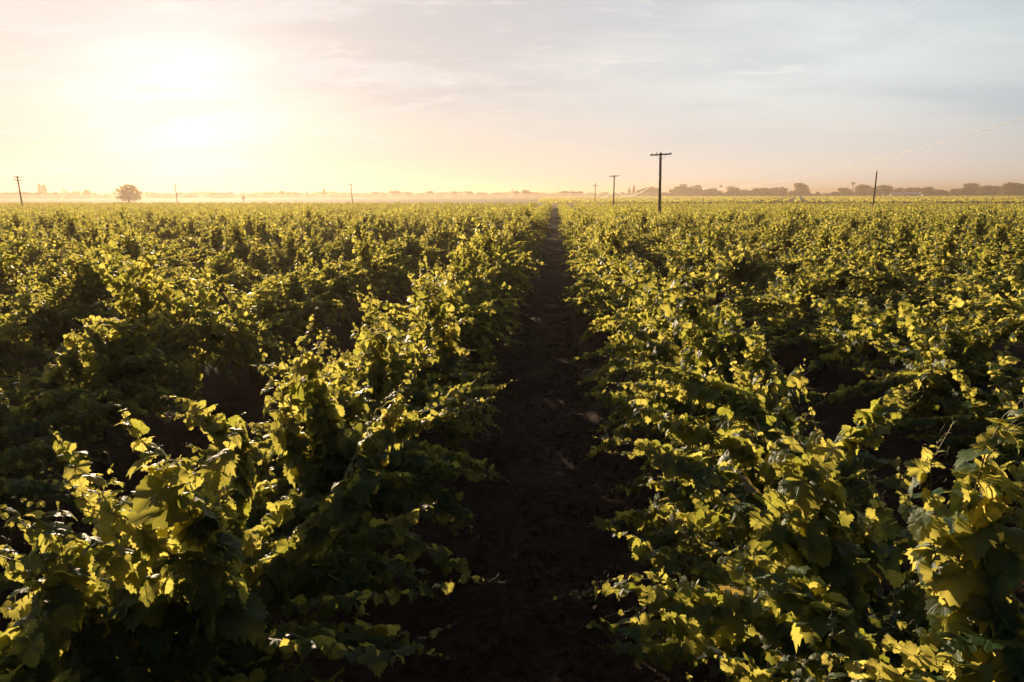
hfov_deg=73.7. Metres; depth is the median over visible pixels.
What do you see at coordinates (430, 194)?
broadleaf tree
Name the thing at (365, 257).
grapevine
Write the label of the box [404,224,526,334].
grapevine
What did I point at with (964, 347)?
grapevine
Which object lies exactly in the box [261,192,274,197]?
broadleaf tree
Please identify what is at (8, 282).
grapevine
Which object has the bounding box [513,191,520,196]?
broadleaf tree
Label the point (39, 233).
grapevine
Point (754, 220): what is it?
grapevine
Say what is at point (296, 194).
broadleaf tree
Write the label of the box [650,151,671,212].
utility pole
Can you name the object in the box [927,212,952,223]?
grapevine
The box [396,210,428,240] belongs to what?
grapevine
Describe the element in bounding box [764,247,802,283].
grapevine
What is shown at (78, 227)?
grapevine
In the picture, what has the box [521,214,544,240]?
grapevine
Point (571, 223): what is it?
grapevine
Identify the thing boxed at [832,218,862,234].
grapevine
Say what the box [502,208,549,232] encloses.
grapevine
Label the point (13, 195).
broadleaf tree
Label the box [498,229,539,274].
grapevine
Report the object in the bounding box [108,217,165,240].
grapevine
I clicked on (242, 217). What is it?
grapevine
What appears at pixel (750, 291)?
grapevine
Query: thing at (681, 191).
broadleaf tree
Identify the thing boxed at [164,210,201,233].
grapevine
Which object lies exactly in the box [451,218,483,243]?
grapevine
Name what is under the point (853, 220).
grapevine
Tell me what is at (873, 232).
grapevine
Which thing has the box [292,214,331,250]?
grapevine
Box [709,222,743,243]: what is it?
grapevine
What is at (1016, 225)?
grapevine
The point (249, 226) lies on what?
grapevine
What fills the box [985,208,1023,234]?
grapevine
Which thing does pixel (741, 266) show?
grapevine
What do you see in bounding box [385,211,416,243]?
grapevine
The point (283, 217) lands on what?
grapevine
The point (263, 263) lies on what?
grapevine
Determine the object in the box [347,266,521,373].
grapevine
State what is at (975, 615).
grapevine
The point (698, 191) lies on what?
broadleaf tree
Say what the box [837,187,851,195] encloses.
broadleaf tree
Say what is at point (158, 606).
grapevine
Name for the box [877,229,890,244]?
grapevine
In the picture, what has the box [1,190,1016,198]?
scrub
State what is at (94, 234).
grapevine
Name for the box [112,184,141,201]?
oak tree
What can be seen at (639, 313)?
grapevine
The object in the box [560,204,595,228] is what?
grapevine
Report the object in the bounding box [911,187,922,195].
broadleaf tree
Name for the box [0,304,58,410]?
grapevine
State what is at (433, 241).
grapevine
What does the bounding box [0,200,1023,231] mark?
grapevine
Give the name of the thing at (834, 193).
broadleaf tree
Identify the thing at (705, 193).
broadleaf tree
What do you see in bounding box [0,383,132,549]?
grapevine
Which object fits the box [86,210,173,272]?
grapevine
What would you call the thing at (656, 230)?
grapevine
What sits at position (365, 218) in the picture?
grapevine
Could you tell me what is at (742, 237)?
grapevine
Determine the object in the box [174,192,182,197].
broadleaf tree
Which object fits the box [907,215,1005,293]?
grapevine
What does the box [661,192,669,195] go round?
broadleaf tree
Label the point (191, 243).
grapevine
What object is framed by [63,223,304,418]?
grapevine
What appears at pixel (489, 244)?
grapevine
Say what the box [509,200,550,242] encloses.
grapevine
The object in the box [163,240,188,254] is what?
grapevine
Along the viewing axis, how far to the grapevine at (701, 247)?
23.80 m
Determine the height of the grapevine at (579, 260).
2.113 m
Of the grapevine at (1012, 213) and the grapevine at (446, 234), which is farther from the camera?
the grapevine at (1012, 213)
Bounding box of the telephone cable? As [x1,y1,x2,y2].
[669,118,1023,188]
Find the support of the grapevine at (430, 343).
on the ground
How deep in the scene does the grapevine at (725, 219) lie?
50.00 m
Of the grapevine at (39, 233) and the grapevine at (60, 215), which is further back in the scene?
the grapevine at (60, 215)
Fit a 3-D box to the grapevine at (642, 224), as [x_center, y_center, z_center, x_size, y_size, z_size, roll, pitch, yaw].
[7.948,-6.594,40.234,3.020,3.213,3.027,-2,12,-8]
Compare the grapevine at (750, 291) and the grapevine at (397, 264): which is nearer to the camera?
the grapevine at (750, 291)
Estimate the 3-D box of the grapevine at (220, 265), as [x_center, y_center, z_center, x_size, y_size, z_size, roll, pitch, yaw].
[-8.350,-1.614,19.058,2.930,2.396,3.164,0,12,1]
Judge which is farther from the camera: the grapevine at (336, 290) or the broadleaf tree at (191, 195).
the broadleaf tree at (191, 195)
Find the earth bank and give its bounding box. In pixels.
[614,201,1023,202]
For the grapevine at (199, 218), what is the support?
on the ground
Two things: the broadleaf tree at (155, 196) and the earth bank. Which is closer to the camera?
the earth bank
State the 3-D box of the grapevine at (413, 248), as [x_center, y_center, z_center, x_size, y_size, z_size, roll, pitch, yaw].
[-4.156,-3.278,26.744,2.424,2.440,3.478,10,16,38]
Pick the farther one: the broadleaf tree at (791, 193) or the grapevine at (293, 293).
the broadleaf tree at (791, 193)
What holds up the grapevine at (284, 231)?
on the ground
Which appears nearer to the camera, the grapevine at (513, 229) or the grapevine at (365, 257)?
the grapevine at (365, 257)
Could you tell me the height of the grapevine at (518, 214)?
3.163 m
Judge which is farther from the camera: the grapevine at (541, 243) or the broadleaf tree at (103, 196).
the broadleaf tree at (103, 196)
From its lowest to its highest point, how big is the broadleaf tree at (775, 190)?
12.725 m
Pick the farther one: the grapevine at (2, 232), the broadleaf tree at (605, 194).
the broadleaf tree at (605, 194)
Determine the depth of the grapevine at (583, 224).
37.74 m
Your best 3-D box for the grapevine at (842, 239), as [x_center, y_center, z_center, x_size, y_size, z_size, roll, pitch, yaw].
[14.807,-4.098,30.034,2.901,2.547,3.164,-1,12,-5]
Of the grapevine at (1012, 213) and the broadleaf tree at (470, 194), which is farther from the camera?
the broadleaf tree at (470, 194)
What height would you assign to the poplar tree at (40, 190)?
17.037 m
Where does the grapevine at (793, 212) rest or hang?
on the ground
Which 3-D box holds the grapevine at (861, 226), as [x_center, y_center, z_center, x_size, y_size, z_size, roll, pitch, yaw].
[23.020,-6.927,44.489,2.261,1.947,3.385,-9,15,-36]
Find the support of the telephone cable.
attached to the utility pole at (660, 154)
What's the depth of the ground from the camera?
8.52 m
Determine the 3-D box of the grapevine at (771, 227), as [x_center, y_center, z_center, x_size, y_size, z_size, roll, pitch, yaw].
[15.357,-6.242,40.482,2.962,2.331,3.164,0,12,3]
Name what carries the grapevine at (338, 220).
on the ground
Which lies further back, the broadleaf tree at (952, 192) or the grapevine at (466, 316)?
the broadleaf tree at (952, 192)
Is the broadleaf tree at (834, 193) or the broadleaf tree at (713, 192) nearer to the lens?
the broadleaf tree at (834, 193)
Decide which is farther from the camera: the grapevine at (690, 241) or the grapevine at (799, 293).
the grapevine at (690, 241)
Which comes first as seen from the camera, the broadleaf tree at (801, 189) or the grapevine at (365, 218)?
the grapevine at (365, 218)
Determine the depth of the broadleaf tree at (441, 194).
927.84 m
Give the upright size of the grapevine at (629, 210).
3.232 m
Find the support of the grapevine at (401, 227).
on the ground
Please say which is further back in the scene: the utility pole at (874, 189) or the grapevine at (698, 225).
the utility pole at (874, 189)
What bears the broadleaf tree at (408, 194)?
on the ground
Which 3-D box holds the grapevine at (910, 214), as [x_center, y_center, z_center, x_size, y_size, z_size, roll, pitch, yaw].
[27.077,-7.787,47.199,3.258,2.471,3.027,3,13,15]
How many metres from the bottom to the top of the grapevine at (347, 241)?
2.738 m
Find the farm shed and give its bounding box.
[889,193,920,195]
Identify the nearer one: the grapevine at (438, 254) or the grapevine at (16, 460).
the grapevine at (16, 460)
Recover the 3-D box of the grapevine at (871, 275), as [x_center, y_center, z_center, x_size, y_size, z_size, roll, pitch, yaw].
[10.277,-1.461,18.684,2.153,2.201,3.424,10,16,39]
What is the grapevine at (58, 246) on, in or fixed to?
on the ground
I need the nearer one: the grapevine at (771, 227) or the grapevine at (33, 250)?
the grapevine at (33, 250)
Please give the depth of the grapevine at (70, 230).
33.99 m
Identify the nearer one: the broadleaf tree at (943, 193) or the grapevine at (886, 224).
the grapevine at (886, 224)
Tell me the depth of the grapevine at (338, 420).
5.53 m
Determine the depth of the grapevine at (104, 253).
13.94 m
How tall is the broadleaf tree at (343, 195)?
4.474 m
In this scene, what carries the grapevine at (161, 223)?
on the ground
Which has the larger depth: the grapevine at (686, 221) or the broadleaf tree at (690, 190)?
the broadleaf tree at (690, 190)
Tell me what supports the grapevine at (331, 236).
on the ground
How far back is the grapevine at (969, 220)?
44.90 m
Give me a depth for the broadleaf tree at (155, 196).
810.46 m
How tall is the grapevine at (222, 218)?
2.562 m
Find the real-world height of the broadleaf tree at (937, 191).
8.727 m
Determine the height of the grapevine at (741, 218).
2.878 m
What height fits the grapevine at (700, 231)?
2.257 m
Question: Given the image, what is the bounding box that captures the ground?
[0,195,1023,681]
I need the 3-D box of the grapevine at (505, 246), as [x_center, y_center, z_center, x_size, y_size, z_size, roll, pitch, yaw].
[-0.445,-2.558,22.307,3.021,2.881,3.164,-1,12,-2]
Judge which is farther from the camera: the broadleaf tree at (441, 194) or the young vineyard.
the broadleaf tree at (441, 194)
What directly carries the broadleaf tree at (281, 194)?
on the ground
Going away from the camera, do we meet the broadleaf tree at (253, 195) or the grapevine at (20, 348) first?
the grapevine at (20, 348)
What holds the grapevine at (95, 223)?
on the ground
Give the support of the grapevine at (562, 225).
on the ground
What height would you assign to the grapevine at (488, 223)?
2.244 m
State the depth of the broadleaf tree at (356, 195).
914.41 m
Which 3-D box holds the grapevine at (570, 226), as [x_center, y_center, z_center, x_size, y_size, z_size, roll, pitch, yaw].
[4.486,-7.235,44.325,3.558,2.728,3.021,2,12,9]
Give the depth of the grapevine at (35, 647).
2.53 m
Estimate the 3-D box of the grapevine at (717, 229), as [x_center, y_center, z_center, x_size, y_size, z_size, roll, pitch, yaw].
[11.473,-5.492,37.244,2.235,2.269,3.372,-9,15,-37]
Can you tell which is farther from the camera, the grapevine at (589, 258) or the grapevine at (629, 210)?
the grapevine at (629, 210)
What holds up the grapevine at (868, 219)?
on the ground
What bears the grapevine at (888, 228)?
on the ground
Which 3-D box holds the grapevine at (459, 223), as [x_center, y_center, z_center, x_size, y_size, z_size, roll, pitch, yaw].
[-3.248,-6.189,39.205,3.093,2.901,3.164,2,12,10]
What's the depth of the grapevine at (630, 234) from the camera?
42.15 m
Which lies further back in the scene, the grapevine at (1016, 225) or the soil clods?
the grapevine at (1016, 225)
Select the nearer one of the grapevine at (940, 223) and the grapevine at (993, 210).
the grapevine at (940, 223)
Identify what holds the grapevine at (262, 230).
on the ground
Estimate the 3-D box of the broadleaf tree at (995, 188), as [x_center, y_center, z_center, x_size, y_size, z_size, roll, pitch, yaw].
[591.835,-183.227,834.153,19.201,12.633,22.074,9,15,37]
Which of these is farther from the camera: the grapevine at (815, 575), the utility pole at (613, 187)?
the utility pole at (613, 187)
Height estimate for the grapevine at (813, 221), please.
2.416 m
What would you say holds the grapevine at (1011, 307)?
on the ground
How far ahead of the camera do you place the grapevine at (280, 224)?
41.38 m
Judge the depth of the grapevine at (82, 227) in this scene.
35.17 m
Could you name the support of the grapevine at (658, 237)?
on the ground
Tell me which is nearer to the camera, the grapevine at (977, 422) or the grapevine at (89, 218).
the grapevine at (977, 422)
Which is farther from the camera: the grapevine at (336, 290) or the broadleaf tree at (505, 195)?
the broadleaf tree at (505, 195)
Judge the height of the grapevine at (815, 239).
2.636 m
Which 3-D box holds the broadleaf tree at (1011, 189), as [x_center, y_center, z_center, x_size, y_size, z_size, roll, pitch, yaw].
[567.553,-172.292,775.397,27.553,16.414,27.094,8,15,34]
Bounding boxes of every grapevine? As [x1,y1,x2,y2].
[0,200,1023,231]
[0,201,1023,228]
[0,205,42,237]
[0,216,43,233]
[0,224,50,278]
[0,228,23,246]
[0,229,50,315]
[0,238,124,370]
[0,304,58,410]
[0,312,197,473]
[0,328,506,681]
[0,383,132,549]
[0,496,112,681]
[7,219,56,249]
[7,227,81,272]
[15,211,64,234]
[15,227,51,244]
[22,230,200,336]
[22,255,72,299]
[38,203,87,246]
[38,226,84,253]
[44,203,66,224]
[47,235,138,299]
[52,219,83,234]
[59,211,121,263]
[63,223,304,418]
[74,216,108,237]
[79,210,102,224]
[80,216,111,232]
[80,223,113,245]
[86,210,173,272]
[89,218,204,275]
[99,215,117,231]
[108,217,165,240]
[115,211,160,237]
[140,205,158,226]
[140,255,212,275]
[149,213,179,232]
[153,220,188,243]
[153,258,220,311]
[153,299,508,569]
[156,234,203,264]
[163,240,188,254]
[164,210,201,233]
[174,272,324,384]
[176,209,241,271]
[176,240,263,315]
[179,210,210,243]
[184,225,227,264]
[189,214,207,224]
[196,209,266,266]
[196,210,228,229]
[208,211,239,225]
[223,208,252,228]
[223,209,271,240]
[224,213,239,232]
[227,259,352,358]
[230,231,285,302]
[235,239,319,282]
[240,206,282,265]
[242,250,377,329]
[250,243,512,486]
[254,222,305,249]
[268,209,296,226]
[268,216,288,230]
[272,220,337,274]
[274,223,308,251]
[287,218,313,233]
[290,228,354,273]
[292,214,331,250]
[295,200,329,228]
[298,252,389,321]
[304,219,338,250]
[313,208,336,230]
[316,214,352,232]
[320,214,380,259]
[320,220,347,238]
[324,239,357,261]
[329,221,419,307]
[334,313,501,431]
[337,217,385,253]
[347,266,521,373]
[357,233,442,290]
[358,211,390,224]
[361,208,369,226]
[365,248,420,299]
[366,217,400,254]
[373,228,443,283]
[375,209,404,248]
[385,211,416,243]
[385,234,525,351]
[393,219,420,237]
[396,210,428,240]
[401,238,457,276]
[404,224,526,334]
[407,213,430,237]
[415,215,462,266]
[416,213,439,226]
[418,222,470,253]
[419,228,458,271]
[435,244,535,309]
[441,215,540,305]
[445,207,475,255]
[448,225,477,259]
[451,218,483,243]
[464,210,485,238]
[477,213,495,227]
[478,219,545,293]
[485,213,543,259]
[496,229,535,272]
[498,205,541,247]
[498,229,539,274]
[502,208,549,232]
[502,219,542,257]
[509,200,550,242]
[509,230,543,267]
[513,249,535,280]
[519,216,545,242]
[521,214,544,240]
[521,224,544,246]
[545,360,1012,681]
[556,209,600,239]
[557,208,579,231]
[557,208,593,240]
[559,244,660,318]
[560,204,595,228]
[560,209,582,229]
[561,209,602,249]
[561,217,627,265]
[561,224,592,258]
[561,239,625,281]
[562,225,588,247]
[562,228,617,274]
[563,208,662,306]
[563,257,663,359]
[565,224,622,254]
[567,215,637,272]
[567,250,798,433]
[574,243,638,284]
[578,249,679,318]
[579,240,831,497]
[585,303,909,681]
[589,273,732,377]
[608,201,647,231]
[615,208,633,242]
[617,206,641,246]
[618,207,655,246]
[623,210,649,251]
[625,203,668,251]
[626,213,667,255]
[634,228,671,264]
[635,223,667,260]
[637,229,677,269]
[647,222,698,269]
[658,232,705,280]
[660,208,690,232]
[662,215,687,231]
[662,243,703,285]
[665,221,736,294]
[669,211,699,233]
[669,216,771,302]
[679,215,705,245]
[680,208,714,242]
[685,221,716,241]
[686,387,1023,681]
[691,236,789,311]
[699,223,730,239]
[703,270,787,327]
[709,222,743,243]
[712,208,752,226]
[724,226,760,258]
[725,207,751,229]
[728,224,787,259]
[731,253,869,345]
[733,203,769,231]
[741,283,887,371]
[742,220,769,235]
[745,218,780,242]
[749,232,796,263]
[754,211,804,248]
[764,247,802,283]
[766,217,806,257]
[768,202,806,223]
[770,246,821,283]
[783,212,858,292]
[786,207,829,231]
[787,224,818,252]
[796,294,992,403]
[797,215,834,230]
[802,217,856,251]
[806,243,905,308]
[812,286,1023,444]
[816,219,876,256]
[821,206,843,224]
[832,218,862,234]
[835,213,868,227]
[835,229,874,258]
[839,250,920,315]
[848,212,894,243]
[850,223,869,229]
[856,207,929,282]
[857,205,891,223]
[858,345,1023,506]
[864,274,976,328]
[868,219,889,230]
[873,221,932,243]
[875,221,908,235]
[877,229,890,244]
[883,232,947,290]
[888,211,912,225]
[891,214,930,232]
[906,264,1023,348]
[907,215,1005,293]
[912,227,965,250]
[914,211,964,236]
[918,211,940,223]
[922,218,934,228]
[924,219,983,239]
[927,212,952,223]
[928,207,969,228]
[942,237,1023,293]
[945,267,1023,368]
[952,240,996,263]
[953,205,994,249]
[957,219,984,252]
[960,208,1023,266]
[967,209,988,232]
[980,261,1023,299]
[982,200,1001,227]
[983,211,1012,230]
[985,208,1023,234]
[996,223,1023,271]
[1006,205,1022,223]
[1007,215,1023,239]
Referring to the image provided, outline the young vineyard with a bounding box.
[537,195,1023,203]
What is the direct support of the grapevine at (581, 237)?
on the ground
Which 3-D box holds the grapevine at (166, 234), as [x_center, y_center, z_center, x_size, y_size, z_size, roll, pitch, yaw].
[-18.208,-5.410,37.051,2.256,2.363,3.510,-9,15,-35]
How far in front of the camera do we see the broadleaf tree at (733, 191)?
908.56 m
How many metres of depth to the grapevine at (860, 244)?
28.45 m
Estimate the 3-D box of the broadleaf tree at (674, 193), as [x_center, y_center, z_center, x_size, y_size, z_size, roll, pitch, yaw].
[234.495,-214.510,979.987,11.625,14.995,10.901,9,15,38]
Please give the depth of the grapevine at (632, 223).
43.90 m
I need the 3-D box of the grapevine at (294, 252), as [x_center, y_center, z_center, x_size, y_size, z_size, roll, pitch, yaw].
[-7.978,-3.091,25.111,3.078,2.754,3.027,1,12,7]
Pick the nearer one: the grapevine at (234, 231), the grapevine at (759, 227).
the grapevine at (234, 231)
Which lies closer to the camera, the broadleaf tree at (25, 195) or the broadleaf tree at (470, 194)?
the broadleaf tree at (25, 195)
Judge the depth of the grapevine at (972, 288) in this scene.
14.72 m
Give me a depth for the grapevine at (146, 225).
39.85 m
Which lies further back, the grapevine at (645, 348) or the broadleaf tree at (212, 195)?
the broadleaf tree at (212, 195)
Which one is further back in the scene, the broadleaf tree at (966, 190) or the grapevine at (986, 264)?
the broadleaf tree at (966, 190)
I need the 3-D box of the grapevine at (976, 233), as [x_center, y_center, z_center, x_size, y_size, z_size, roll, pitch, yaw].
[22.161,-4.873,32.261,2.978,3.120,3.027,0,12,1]
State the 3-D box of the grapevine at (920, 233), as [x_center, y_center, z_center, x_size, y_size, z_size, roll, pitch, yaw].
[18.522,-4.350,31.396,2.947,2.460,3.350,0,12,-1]
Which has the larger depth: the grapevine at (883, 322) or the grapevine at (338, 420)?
the grapevine at (883, 322)
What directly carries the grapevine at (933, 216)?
on the ground
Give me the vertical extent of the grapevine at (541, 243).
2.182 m
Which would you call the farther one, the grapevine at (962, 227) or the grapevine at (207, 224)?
the grapevine at (207, 224)
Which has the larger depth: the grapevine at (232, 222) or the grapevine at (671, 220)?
the grapevine at (671, 220)
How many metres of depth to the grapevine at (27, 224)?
41.16 m
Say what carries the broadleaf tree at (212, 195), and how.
on the ground
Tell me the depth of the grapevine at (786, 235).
36.43 m
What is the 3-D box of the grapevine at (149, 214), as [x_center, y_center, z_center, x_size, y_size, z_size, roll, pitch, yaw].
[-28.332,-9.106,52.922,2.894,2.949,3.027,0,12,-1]
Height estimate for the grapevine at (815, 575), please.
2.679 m
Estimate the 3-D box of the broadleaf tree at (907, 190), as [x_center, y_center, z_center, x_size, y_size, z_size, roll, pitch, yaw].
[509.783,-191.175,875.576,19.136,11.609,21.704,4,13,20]
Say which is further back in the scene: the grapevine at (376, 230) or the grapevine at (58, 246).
the grapevine at (376, 230)
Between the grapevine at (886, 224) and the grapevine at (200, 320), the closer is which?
the grapevine at (200, 320)
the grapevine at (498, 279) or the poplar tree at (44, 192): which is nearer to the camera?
the grapevine at (498, 279)
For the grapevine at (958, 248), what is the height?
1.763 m
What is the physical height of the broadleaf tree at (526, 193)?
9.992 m
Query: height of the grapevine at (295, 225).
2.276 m
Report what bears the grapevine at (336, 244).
on the ground
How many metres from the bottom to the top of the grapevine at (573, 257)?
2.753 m
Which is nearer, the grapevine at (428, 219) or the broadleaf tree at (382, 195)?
the grapevine at (428, 219)
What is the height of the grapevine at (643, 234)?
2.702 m
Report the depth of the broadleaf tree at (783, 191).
880.95 m
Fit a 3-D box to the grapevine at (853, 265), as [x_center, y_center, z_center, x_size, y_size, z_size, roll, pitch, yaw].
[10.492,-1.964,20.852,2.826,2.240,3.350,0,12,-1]
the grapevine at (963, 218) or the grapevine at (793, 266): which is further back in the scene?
the grapevine at (963, 218)
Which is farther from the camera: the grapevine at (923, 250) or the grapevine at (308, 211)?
the grapevine at (308, 211)
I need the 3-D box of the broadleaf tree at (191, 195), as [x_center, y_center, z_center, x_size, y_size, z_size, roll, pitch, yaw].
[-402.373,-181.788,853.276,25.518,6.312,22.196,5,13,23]
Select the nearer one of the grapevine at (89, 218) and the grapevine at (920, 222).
the grapevine at (920, 222)
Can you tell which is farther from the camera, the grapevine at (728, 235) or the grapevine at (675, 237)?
the grapevine at (728, 235)
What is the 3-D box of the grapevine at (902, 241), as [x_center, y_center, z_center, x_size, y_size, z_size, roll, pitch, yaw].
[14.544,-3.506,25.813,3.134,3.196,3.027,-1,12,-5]
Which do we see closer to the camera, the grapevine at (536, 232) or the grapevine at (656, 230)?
the grapevine at (656, 230)
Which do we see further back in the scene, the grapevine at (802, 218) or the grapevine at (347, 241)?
the grapevine at (802, 218)
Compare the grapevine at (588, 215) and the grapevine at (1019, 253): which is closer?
the grapevine at (1019, 253)
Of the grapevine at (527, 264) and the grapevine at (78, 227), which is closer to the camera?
the grapevine at (527, 264)
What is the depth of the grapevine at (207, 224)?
48.15 m
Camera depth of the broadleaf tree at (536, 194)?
960.74 m
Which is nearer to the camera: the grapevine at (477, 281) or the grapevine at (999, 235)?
the grapevine at (477, 281)
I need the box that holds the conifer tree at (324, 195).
[321,189,327,197]
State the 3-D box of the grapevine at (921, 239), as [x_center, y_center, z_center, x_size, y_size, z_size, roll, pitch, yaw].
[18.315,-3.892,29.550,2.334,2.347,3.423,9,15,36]
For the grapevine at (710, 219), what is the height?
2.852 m
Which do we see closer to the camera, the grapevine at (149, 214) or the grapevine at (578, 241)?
the grapevine at (578, 241)
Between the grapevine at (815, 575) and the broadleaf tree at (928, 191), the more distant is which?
the broadleaf tree at (928, 191)
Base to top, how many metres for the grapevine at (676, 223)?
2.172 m
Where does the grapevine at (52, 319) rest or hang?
on the ground
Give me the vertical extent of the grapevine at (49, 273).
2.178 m
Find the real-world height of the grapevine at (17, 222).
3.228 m
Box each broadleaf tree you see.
[4,193,19,198]
[18,192,33,198]
[30,192,39,198]
[51,192,59,198]
[83,190,91,198]
[96,195,109,197]
[146,194,162,197]
[163,194,177,197]
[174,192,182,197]
[179,193,200,197]
[207,193,218,197]
[217,193,231,197]
[246,194,261,197]
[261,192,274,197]
[278,191,284,197]
[285,192,292,197]
[292,192,301,197]
[305,194,320,197]
[338,194,351,196]
[352,193,361,196]
[362,193,372,196]
[371,192,378,196]
[378,193,387,196]
[391,190,401,196]
[402,192,413,196]
[413,193,425,196]
[424,191,435,196]
[436,192,445,196]
[450,192,458,196]
[465,191,475,196]
[476,192,488,196]
[489,193,502,196]
[500,193,509,196]
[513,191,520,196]
[521,190,532,196]
[532,192,539,196]
[560,191,569,195]
[569,192,578,195]
[598,192,610,195]
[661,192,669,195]
[672,187,677,195]
[676,184,686,195]
[685,186,694,195]
[693,185,703,195]
[702,190,710,195]
[706,187,716,195]
[714,191,723,195]
[724,186,741,195]
[741,189,747,195]
[750,188,760,195]
[758,188,773,195]
[771,187,778,195]
[776,187,787,195]
[788,191,796,195]
[793,183,810,195]
[827,191,840,195]
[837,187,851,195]
[853,184,871,195]
[867,187,878,195]
[876,185,894,195]
[893,188,903,192]
[903,187,914,192]
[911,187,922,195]
[918,187,936,195]
[933,189,944,195]
[939,190,949,195]
[948,189,962,195]
[955,183,978,195]
[974,185,993,195]
[992,186,1000,195]
[997,182,1023,195]
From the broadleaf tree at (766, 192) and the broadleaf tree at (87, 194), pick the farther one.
the broadleaf tree at (766, 192)
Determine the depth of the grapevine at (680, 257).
26.22 m
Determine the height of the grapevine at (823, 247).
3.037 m
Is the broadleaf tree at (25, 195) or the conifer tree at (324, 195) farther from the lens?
the conifer tree at (324, 195)
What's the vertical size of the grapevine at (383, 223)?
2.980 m
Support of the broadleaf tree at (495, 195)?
on the ground
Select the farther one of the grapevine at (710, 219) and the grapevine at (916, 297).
the grapevine at (710, 219)
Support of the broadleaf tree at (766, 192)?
on the ground
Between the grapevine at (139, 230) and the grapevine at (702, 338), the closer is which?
the grapevine at (702, 338)
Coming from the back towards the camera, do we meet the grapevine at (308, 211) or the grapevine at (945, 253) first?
the grapevine at (308, 211)
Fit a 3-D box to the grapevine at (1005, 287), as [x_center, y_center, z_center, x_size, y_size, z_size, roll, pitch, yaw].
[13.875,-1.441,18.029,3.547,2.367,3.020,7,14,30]
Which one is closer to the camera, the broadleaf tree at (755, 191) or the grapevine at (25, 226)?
the grapevine at (25, 226)
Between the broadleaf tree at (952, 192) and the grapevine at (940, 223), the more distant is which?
the broadleaf tree at (952, 192)
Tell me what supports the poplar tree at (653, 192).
on the ground
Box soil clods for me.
[326,296,696,681]
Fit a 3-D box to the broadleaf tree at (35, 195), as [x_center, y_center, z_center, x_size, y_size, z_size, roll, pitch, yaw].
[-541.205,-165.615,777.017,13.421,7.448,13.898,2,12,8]
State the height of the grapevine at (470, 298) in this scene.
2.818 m
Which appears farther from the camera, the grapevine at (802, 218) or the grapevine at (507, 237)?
the grapevine at (802, 218)
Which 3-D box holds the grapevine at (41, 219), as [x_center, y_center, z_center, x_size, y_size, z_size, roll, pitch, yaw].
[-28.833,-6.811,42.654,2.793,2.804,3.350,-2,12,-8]
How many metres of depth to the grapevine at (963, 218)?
40.48 m
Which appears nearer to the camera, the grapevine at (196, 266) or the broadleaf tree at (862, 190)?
the grapevine at (196, 266)
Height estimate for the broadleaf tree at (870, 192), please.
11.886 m
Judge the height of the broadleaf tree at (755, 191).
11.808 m
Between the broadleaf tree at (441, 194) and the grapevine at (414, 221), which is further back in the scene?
the broadleaf tree at (441, 194)
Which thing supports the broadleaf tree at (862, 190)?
on the ground
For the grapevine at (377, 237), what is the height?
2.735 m
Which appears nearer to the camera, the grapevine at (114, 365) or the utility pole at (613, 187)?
the grapevine at (114, 365)
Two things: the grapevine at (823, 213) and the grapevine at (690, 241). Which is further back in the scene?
the grapevine at (823, 213)
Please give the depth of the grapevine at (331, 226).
39.91 m
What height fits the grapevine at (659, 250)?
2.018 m
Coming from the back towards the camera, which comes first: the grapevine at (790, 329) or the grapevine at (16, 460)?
the grapevine at (790, 329)
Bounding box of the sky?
[0,0,1023,195]
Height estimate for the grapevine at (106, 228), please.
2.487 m
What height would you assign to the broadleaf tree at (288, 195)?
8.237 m
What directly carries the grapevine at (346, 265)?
on the ground
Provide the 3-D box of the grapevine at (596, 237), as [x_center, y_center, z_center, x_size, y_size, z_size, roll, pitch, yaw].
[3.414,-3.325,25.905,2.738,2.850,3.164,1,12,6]
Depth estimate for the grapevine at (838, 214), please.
82.08 m
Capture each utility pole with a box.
[15,176,22,205]
[610,175,616,205]
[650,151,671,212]
[872,172,877,205]
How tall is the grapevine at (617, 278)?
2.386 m
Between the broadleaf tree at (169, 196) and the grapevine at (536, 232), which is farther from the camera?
the broadleaf tree at (169, 196)
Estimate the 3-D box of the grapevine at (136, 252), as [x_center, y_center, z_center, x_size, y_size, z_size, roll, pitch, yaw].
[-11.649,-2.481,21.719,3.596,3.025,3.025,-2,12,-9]
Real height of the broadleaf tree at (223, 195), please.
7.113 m
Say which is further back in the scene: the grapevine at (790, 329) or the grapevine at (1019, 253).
the grapevine at (1019, 253)
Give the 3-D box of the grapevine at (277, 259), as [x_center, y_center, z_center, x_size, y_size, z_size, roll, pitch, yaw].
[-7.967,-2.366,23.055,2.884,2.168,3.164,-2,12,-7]
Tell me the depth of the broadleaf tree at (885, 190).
836.81 m
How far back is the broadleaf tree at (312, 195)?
913.05 m
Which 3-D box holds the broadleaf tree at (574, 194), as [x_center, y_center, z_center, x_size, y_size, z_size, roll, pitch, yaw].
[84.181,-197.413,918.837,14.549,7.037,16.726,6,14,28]
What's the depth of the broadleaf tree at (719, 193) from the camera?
908.66 m
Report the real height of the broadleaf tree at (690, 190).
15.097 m
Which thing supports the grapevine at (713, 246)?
on the ground
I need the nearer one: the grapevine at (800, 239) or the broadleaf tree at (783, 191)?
the grapevine at (800, 239)
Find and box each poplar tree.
[37,183,42,197]
[42,184,47,198]
[651,187,655,195]
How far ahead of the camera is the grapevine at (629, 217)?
48.47 m

